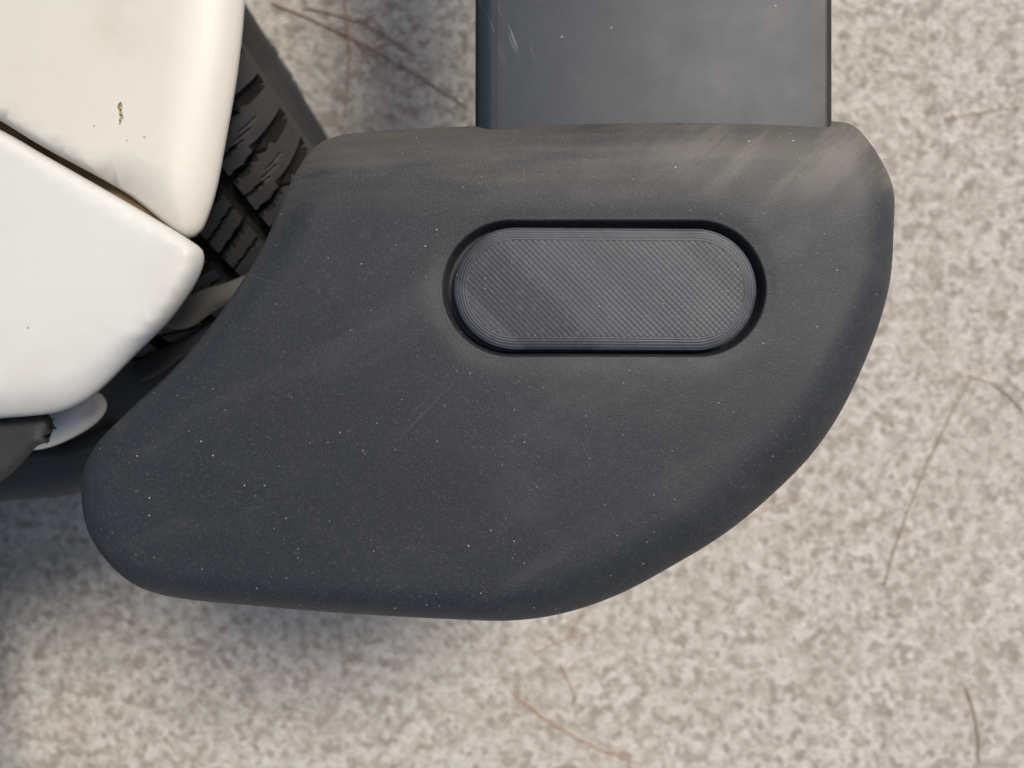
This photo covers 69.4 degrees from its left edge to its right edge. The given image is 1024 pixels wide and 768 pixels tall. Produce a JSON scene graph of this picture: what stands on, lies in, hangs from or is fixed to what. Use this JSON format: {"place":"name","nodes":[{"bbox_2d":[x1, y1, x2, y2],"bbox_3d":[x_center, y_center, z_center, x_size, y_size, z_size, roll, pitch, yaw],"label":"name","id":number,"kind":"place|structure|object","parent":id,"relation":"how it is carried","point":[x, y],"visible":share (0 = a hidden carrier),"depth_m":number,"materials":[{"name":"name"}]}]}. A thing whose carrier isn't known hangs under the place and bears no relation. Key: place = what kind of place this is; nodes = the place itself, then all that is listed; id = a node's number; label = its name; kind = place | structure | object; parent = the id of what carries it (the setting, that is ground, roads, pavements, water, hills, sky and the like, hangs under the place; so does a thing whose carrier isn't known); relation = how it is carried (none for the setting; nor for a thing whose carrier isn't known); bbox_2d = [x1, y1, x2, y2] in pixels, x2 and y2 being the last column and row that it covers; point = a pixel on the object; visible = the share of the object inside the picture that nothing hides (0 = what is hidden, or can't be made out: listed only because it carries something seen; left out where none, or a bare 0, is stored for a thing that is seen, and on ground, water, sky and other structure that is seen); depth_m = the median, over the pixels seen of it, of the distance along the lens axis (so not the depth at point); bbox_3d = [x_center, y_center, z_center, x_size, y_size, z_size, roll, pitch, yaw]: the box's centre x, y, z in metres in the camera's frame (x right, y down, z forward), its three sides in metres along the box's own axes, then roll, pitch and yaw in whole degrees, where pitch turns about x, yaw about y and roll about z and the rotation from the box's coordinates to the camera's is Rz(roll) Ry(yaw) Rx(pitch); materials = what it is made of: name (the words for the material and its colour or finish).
{"place":"outdoors","nodes":[
{"label":"outdoors","id":0,"kind":"place"},
{"bbox_2d":[0,130,203,417],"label":"bumper cover panel","id":1,"kind":"object","parent":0,"point":[97,283],"visible":1,"depth_m":0.42,"materials":[{"name":"white paint"}]},
{"bbox_2d":[0,414,56,480],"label":"trim","id":2,"kind":"structure","parent":1,"relation":"attached to","point":[22,438],"depth_m":0.44,"materials":[{"name":"black plastic"}]},
{"bbox_2d":[34,392,106,449],"bbox_3d":[-0.299,0.024,0.490,0.062,0.032,0.027,-28,90,0],"label":"lamp housing","id":3,"kind":"object","parent":2,"relation":"attached to","point":[74,421],"visible":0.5,"depth_m":0.48,"materials":[{"name":"white plastic"}]},
{"bbox_2d":[0,0,244,238],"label":"fender panel","id":4,"kind":"object","parent":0,"point":[73,73],"visible":1,"depth_m":0.42,"materials":[{"name":"white paint"}]},
{"bbox_2d":[0,121,165,224],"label":"seam filler","id":5,"kind":"object","parent":4,"relation":"attached to","point":[104,184],"visible":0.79,"depth_m":0.43,"materials":[{"name":"black rubber"}]},
{"bbox_2d":[117,102,122,123],"bbox_3d":[-0.222,-0.153,0.419,0.003,0.001,0.013,0,90,0],"label":"paint chip","id":6,"kind":"object","parent":4,"relation":"on","point":[119,105],"visible":1,"depth_m":0.42,"materials":[{"name":"beige paint"}]},
{"bbox_2d":[166,275,245,329],"bbox_3d":[-0.225,-0.061,0.554,0.080,0.018,0.042,0,90,0],"label":"arch bracket","id":7,"kind":"object","parent":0,"point":[198,306],"visible":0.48,"depth_m":0.55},
{"bbox_2d":[81,0,894,620],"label":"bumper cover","id":8,"kind":"object","parent":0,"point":[587,308],"visible":1,"depth_m":0.40,"materials":[{"name":"black plastic"}]},
{"bbox_2d":[0,0,1023,767],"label":"concrete ground","id":9,"kind":"structure","parent":0,"point":[748,642],"depth_m":1.02,"materials":[{"name":"beige concrete"}]},
{"bbox_2d":[126,3,328,367],"bbox_3d":[-0.351,-0.282,0.722,0.237,0.600,0.600,-31,90,0],"label":"wheel","id":10,"kind":"object","parent":9,"relation":"on","point":[276,134],"visible":0.2,"depth_m":0.53,"materials":[{"name":"rubber"}]},
{"bbox_2d":[63,0,1023,764],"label":"fallen twigs","id":11,"kind":"object","parent":9,"relation":"on","point":[357,42],"visible":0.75,"depth_m":1.02,"materials":[{"name":"brown wood"}]},
{"bbox_3d":[-0.840,-0.450,0.600,0.500,0.300,1.900,0,90,0],"label":"inner body","id":12,"kind":"object","parent":9,"relation":"on","visible":0},
{"bbox_2d":[0,357,183,501],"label":"splash shield","id":13,"kind":"object","parent":12,"relation":"attached to","point":[124,390],"visible":0.18,"depth_m":0.59,"materials":[{"name":"grey plastic"}]},
{"bbox_2d":[26,424,112,459],"bbox_3d":[-0.457,0.053,0.592,0.291,0.016,0.025,-4,90,0],"label":"shield rib","id":14,"kind":"object","parent":13,"relation":"on","point":[86,443],"visible":0.56,"depth_m":0.58,"materials":[{"name":"black plastic"}]},
{"bbox_2d":[134,316,216,380],"bbox_3d":[-0.260,-0.029,0.582,0.071,0.016,0.053,0,90,0],"label":"arch lip","id":15,"kind":"object","parent":13,"relation":"attached to","point":[154,364],"visible":0.78,"depth_m":0.57,"materials":[{"name":"black plastic"}]}
]}

